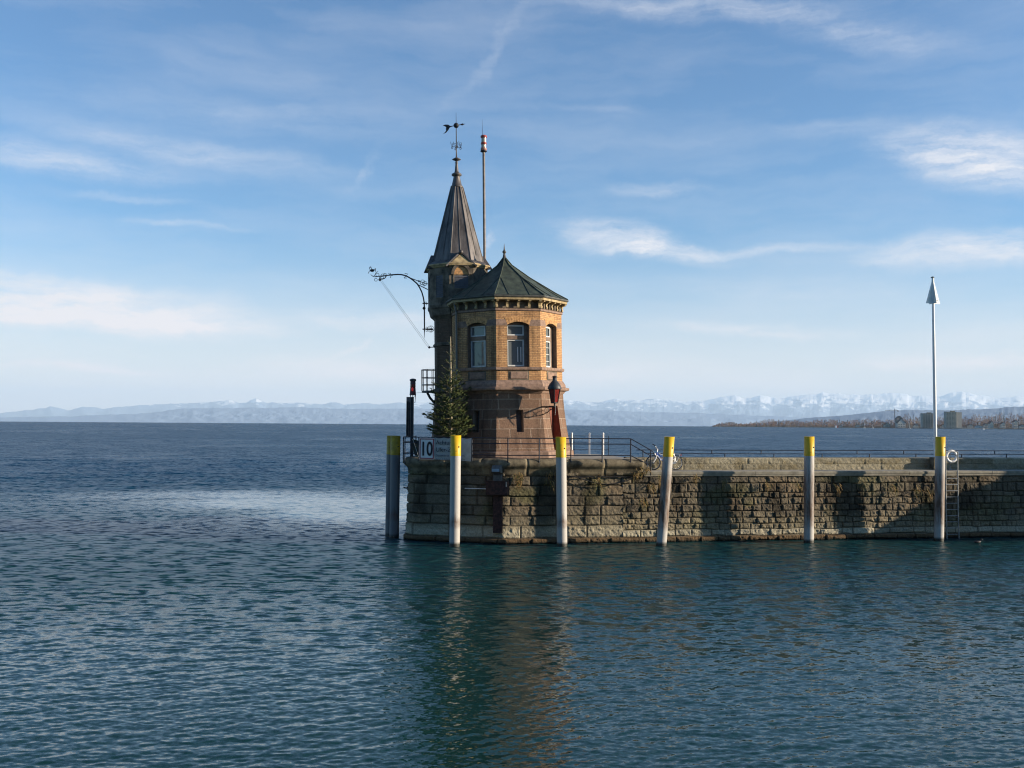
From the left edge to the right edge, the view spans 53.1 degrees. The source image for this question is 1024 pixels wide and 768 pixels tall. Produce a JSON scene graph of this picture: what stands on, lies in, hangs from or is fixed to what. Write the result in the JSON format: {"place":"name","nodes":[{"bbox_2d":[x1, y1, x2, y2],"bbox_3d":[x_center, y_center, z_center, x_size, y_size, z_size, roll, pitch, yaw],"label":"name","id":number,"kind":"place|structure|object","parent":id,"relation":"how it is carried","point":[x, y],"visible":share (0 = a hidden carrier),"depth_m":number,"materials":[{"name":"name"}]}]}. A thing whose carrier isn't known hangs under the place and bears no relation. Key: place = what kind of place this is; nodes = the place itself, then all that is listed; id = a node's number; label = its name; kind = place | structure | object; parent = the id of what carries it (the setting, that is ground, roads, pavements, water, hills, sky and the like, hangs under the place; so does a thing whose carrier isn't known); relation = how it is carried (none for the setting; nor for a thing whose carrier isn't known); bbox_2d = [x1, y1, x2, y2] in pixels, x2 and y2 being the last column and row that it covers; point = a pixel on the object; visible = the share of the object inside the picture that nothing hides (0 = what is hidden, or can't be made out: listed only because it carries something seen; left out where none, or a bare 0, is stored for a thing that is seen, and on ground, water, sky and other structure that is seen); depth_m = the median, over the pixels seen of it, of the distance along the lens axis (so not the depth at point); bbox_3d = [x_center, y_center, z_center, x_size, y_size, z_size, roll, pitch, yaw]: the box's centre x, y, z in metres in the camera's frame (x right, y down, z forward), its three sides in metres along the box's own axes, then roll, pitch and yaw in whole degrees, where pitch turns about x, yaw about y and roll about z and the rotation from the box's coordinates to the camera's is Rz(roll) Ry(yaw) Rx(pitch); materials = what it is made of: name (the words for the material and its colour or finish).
{"place":"outdoors","nodes":[
{"label":"outdoors","id":0,"kind":"place"},
{"bbox_2d":[0,407,805,425],"bbox_3d":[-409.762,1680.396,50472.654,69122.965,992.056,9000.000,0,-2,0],"label":"foothills","id":1,"kind":"structure","parent":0,"point":[304,415],"depth_m":49602.80,"materials":[{"name":"blue"}]},
{"bbox_2d":[0,421,1023,767],"bbox_3d":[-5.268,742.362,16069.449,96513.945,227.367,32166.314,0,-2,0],"label":"water","id":2,"kind":"structure","parent":0,"point":[222,595],"depth_m":27.36,"materials":[{"name":"blue liquid"}]},
{"bbox_2d":[385,436,390,536],"bbox_3d":[-5.772,5.459,48.824,0.517,5.989,0.493,0,-2,0],"label":"mooring post","id":3,"kind":"object","parent":2,"relation":"in","point":[387,517],"visible":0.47,"depth_m":48.65,"materials":[{"name":"yellow paint"}]},
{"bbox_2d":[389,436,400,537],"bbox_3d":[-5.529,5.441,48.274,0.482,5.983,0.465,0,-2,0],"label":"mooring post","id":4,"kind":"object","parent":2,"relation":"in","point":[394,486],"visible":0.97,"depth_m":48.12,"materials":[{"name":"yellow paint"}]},
{"bbox_2d":[449,435,460,546],"bbox_3d":[-2.507,5.309,45.077,0.478,6.082,0.468,0,-2,0],"label":"mooring post","id":5,"kind":"object","parent":2,"relation":"in","point":[455,480],"visible":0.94,"depth_m":44.92,"materials":[{"name":"white paint"}]},
{"bbox_2d":[556,437,566,546],"bbox_3d":[2.200,5.371,45.426,0.565,6.031,0.467,0,-2,0],"label":"mooring post","id":6,"kind":"object","parent":2,"relation":"in","point":[561,495],"visible":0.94,"depth_m":45.27,"materials":[{"name":"yellow paint"}]},
{"bbox_2d":[656,437,674,545],"bbox_3d":[6.820,5.404,45.827,0.903,6.081,0.463,0,-2,0],"label":"mooring post","id":7,"kind":"object","parent":2,"relation":"in","point":[665,488],"visible":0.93,"depth_m":45.67,"materials":[{"name":"yellow paint"}]},
{"bbox_2d":[403,454,1023,543],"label":"harbour mole","id":8,"kind":"object","parent":2,"relation":"in","point":[742,506],"visible":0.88,"depth_m":48.05,"materials":[{"name":"stone"}]},
{"bbox_2d":[406,378,420,456],"bbox_3d":[-4.652,1.653,49.805,0.454,3.732,2.799,0,-2,6],"label":"harbour signal","id":9,"kind":"object","parent":8,"relation":"on","point":[410,402],"visible":1,"depth_m":48.48,"materials":[{"name":"paint"}]},
{"bbox_2d":[403,436,471,463],"bbox_3d":[-4.236,3.109,48.291,2.171,1.270,5.680,2,-3,-32],"label":"corner railing","id":10,"kind":"object","parent":8,"relation":"on","point":[404,443],"visible":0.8,"depth_m":47.35,"materials":[{"name":"metal"}]},
{"bbox_2d":[413,439,418,456],"bbox_3d":[-4.421,2.943,47.293,0.358,0.818,0.139,-1,-2,27],"label":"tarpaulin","id":11,"kind":"object","parent":10,"relation":"hanging from","point":[415,447],"visible":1,"depth_m":47.34,"materials":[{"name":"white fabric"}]},
{"bbox_2d":[419,438,434,458],"bbox_3d":[-3.912,2.965,46.981,0.749,0.978,0.042,0,-2,17],"label":"speed sign","id":12,"kind":"object","parent":10,"relation":"attached to","point":[426,447],"visible":1,"depth_m":46.98,"materials":[{"name":"white metal"}]},
{"bbox_2d":[435,438,471,460],"bbox_3d":[-2.695,2.979,46.621,1.772,1.056,0.086,0,-2,17],"label":"warning banner","id":13,"kind":"object","parent":10,"relation":"attached to","point":[442,448],"visible":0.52,"depth_m":46.71,"materials":[{"name":"white fabric"}]},
{"bbox_2d":[422,336,476,436],"bbox_3d":[-2.907,0.609,47.674,2.576,5.680,2.588,0,-2,0],"label":"christmas tree","id":14,"kind":"object","parent":8,"relation":"on","point":[449,415],"visible":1,"depth_m":47.31,"materials":[{"name":"green plant"}]},
{"bbox_2d":[368,123,573,458],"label":"stone tower","id":15,"kind":"structure","parent":8,"relation":"on","point":[500,323],"depth_m":48.42,"materials":[{"name":"brown brick"}]},
{"bbox_2d":[428,276,429,300],"bbox_3d":[-4.161,-4.759,51.269,0.052,1.198,0.544,1,-2,-10],"label":"louvre window","id":16,"kind":"structure","parent":15,"relation":"in","point":[429,276],"depth_m":51.07,"materials":[{"name":"wood"}]},
{"bbox_2d":[435,274,443,298],"bbox_3d":[-3.562,-4.803,50.330,0.559,1.205,0.043,-1,-3,35],"label":"louvre window","id":17,"kind":"structure","parent":15,"relation":"in","point":[437,291],"depth_m":50.33,"materials":[{"name":"wood"}]},
{"bbox_2d":[453,274,469,288],"bbox_3d":[-2.476,-5.008,50.097,0.814,0.753,0.032,1,-2,-10],"label":"louvre window","id":18,"kind":"structure","parent":15,"relation":"in","point":[464,279],"depth_m":50.09,"materials":[{"name":"wood"}]},
{"bbox_2d":[470,323,486,367],"bbox_3d":[-1.506,-1.817,48.439,1.094,2.138,0.175,-1,-3,31],"label":"window","id":19,"kind":"structure","parent":15,"relation":"in","point":[477,331],"depth_m":48.49,"materials":[{"name":"white glass"}]},
{"bbox_2d":[480,128,486,258],"bbox_3d":[-1.497,-8.225,53.058,0.344,11.110,0.344,-2,-3,45],"label":"signal mast","id":20,"kind":"object","parent":15,"relation":"on","point":[483,145],"visible":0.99,"depth_m":53.07,"materials":[{"name":"metal"}]},
{"bbox_2d":[507,322,527,366],"bbox_3d":[0.231,-1.847,48.181,1.098,2.139,0.164,1,-2,-14],"label":"window","id":21,"kind":"structure","parent":15,"relation":"in","point":[517,332],"depth_m":48.18,"materials":[{"name":"white glass"}]},
{"bbox_2d":[516,410,521,431],"bbox_3d":[0.278,1.738,48.024,0.359,1.033,0.005,1,-2,-14],"label":"slit window","id":22,"kind":"structure","parent":15,"relation":"in","point":[518,412],"depth_m":48.04,"materials":[{"name":"black glass"}]},
{"bbox_2d":[546,325,552,367],"bbox_3d":[1.636,-1.824,49.230,0.173,2.133,1.080,-1,-3,31],"label":"window","id":23,"kind":"structure","parent":15,"relation":"in","point":[549,354],"depth_m":49.43,"materials":[{"name":"white paint"}]},
{"bbox_2d":[549,408,552,432],"bbox_3d":[1.763,2.199,49.027,0.062,2.269,0.822,-1,-3,31],"label":"door","id":24,"kind":"structure","parent":15,"relation":"in","point":[551,411],"depth_m":49.30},
{"bbox_2d":[541,376,561,414],"bbox_3d":[1.733,0.532,47.547,1.288,1.820,0.634,-2,-3,45],"label":"red lantern","id":25,"kind":"object","parent":15,"relation":"attached to","point":[554,387],"visible":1,"depth_m":47.17,"materials":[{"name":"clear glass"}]},
{"bbox_2d":[485,480,508,495],"bbox_3d":[-0.654,4.650,45.833,1.040,0.645,0.380,0,-2,17],"label":"junction box","id":26,"kind":"object","parent":8,"relation":"attached to","point":[497,487],"visible":1,"depth_m":45.69,"materials":[{"name":"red metal"}]},
{"bbox_2d":[491,465,502,480],"bbox_3d":[-0.675,4.016,45.834,0.400,0.750,0.420,0,-2,17],"label":"wall lamp","id":27,"kind":"object","parent":8,"relation":"attached to","point":[497,470],"visible":1,"depth_m":45.80,"materials":[{"name":"metal"}]},
{"bbox_2d":[493,495,502,532],"bbox_3d":[-0.634,5.832,45.923,0.410,1.683,0.165,0,-2,17],"label":"steel channel","id":28,"kind":"object","parent":8,"relation":"attached to","point":[497,513],"visible":1,"depth_m":45.85,"materials":[{"name":"brown metal"}]},
{"bbox_2d":[471,437,654,475],"bbox_3d":[2.415,3.308,46.556,8.496,1.713,0.614,1,-2,-6],"label":"front railing","id":29,"kind":"object","parent":8,"relation":"on","point":[570,443],"visible":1,"depth_m":46.53,"materials":[{"name":"metal"}]},
{"bbox_2d":[573,436,608,454],"bbox_3d":[3.475,3.282,54.235,3.432,1.094,0.034,1,-2,-10],"label":"railing","id":30,"kind":"object","parent":8,"relation":"on","point":[596,449],"visible":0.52,"depth_m":54.43,"materials":[{"name":"grey metal"}]},
{"bbox_2d":[552,476,649,477],"bbox_3d":[4.069,4.259,46.882,4.652,0.080,0.048,1,-2,-10],"label":"cable conduit","id":31,"kind":"object","parent":8,"relation":"attached to","point":[603,476],"visible":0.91,"depth_m":46.89,"materials":[{"name":"metal"}]},
{"bbox_2d":[579,477,635,484],"bbox_3d":[4.357,4.430,46.826,2.714,0.343,0.038,1,-2,-10],"label":"hanging chain","id":32,"kind":"object","parent":8,"relation":"hanging from","point":[607,484],"visible":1,"depth_m":46.81,"materials":[{"name":"metal"}]},
{"bbox_2d":[646,444,682,469],"bbox_3d":[7.290,3.501,48.989,1.830,1.254,0.573,1,-10,-10],"label":"bicycle","id":33,"kind":"object","parent":8,"relation":"on","point":[660,459],"visible":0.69,"depth_m":48.91,"materials":[{"name":"metal"}]},
{"bbox_2d":[511,465,934,509],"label":"wall plants","id":34,"kind":"object","parent":8,"relation":"attached to","point":[519,480],"depth_m":47.16,"materials":[{"name":"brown plant"}]},
{"bbox_2d":[637,449,1023,457],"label":"parapet railing","id":35,"kind":"object","parent":8,"relation":"on","point":[842,450],"visible":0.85,"depth_m":51.52,"materials":[{"name":"grey metal"}]},
{"bbox_2d":[926,277,939,469],"bbox_3d":[21.345,-0.569,51.782,0.566,9.776,0.771,-1,-3,35],"label":"white pole","id":36,"kind":"object","parent":8,"relation":"on","point":[932,298],"visible":0.88,"depth_m":51.77,"materials":[{"name":"metal"}]},
{"bbox_2d":[946,449,956,469],"bbox_3d":[22.170,3.817,51.744,0.701,1.018,0.245,1,-2,-10],"label":"life ring","id":37,"kind":"object","parent":8,"relation":"on","point":[952,461],"visible":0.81,"depth_m":51.65,"materials":[{"name":"white paint"}]},
{"bbox_2d":[944,451,959,538],"bbox_3d":[21.319,5.585,49.897,0.750,4.611,0.665,1,-2,-10],"label":"steel ladder","id":38,"kind":"object","parent":8,"relation":"attached to","point":[946,509],"visible":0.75,"depth_m":49.66,"materials":[{"name":"grey metal"}]},
{"bbox_2d":[804,436,813,542],"bbox_3d":[13.739,5.499,47.376,0.514,6.129,0.466,0,-2,0],"label":"mooring post","id":39,"kind":"object","parent":2,"relation":"in","point":[808,489],"visible":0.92,"depth_m":47.22,"materials":[{"name":"yellow paint"}]},
{"bbox_2d":[934,437,945,540],"bbox_3d":[20.279,5.584,48.576,0.590,6.155,0.453,0,-2,0],"label":"mooring post","id":40,"kind":"object","parent":2,"relation":"in","point":[939,495],"visible":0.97,"depth_m":48.43,"materials":[{"name":"yellow paint"}]},
{"bbox_2d":[0,391,1023,417],"bbox_3d":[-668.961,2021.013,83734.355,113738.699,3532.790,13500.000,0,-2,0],"label":"mountains","id":41,"kind":"structure","parent":0,"point":[822,404],"depth_m":84148.78,"materials":[{"name":"white snow"}]},
{"bbox_2d":[0,0,1023,412],"label":"sky","id":42,"kind":"structure","parent":0,"point":[199,199],"materials":[{"name":"blue"}]},
{"bbox_2d":[716,424,1023,428],"bbox_3d":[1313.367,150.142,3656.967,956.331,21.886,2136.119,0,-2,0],"label":"shore","id":43,"kind":"structure","parent":0,"point":[919,427],"depth_m":3705.44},
{"bbox_2d":[712,412,1023,428],"bbox_3d":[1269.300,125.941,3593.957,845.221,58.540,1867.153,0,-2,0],"label":"woodland","id":44,"kind":"object","parent":43,"relation":"on","point":[878,423],"visible":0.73,"depth_m":3745.04,"materials":[{"name":"brown plant"}]},
{"bbox_2d":[895,416,902,424],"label":"shore hall","id":45,"kind":"structure","parent":43,"relation":"on","point":[897,418],"depth_m":3418.66,"materials":[{"name":"grey glass"}]},
{"bbox_2d":[896,419,904,426],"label":"gabled house","id":46,"kind":"structure","parent":43,"relation":"on","point":[900,422],"depth_m":3218.06,"materials":[{"name":"white glass"}]},
{"bbox_2d":[920,412,932,427],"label":"apartment tower","id":47,"kind":"structure","parent":43,"relation":"on","point":[926,419],"depth_m":3078.39,"materials":[{"name":"grey concrete"}]},
{"bbox_2d":[944,411,961,427],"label":"apartment tower","id":48,"kind":"structure","parent":43,"relation":"on","point":[952,419],"depth_m":2999.01,"materials":[{"name":"grey concrete"}]},
{"bbox_2d":[987,421,993,427],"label":"gabled house","id":49,"kind":"structure","parent":43,"relation":"on","point":[990,424],"depth_m":2958.29,"materials":[{"name":"white glass"}]},
{"bbox_2d":[1012,420,1017,427],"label":"shore house","id":50,"kind":"structure","parent":43,"relation":"on","point":[1014,423],"depth_m":2958.20,"materials":[{"name":"white glass"}]},
{"bbox_2d":[752,406,1023,425],"bbox_3d":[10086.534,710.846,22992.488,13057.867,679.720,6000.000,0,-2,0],"label":"hills","id":51,"kind":"structure","parent":0,"point":[882,416],"depth_m":22978.12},
{"bbox_2d":[952,428,997,428],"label":"beach","id":52,"kind":"structure","parent":0,"point":[974,428],"depth_m":3186.26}
]}

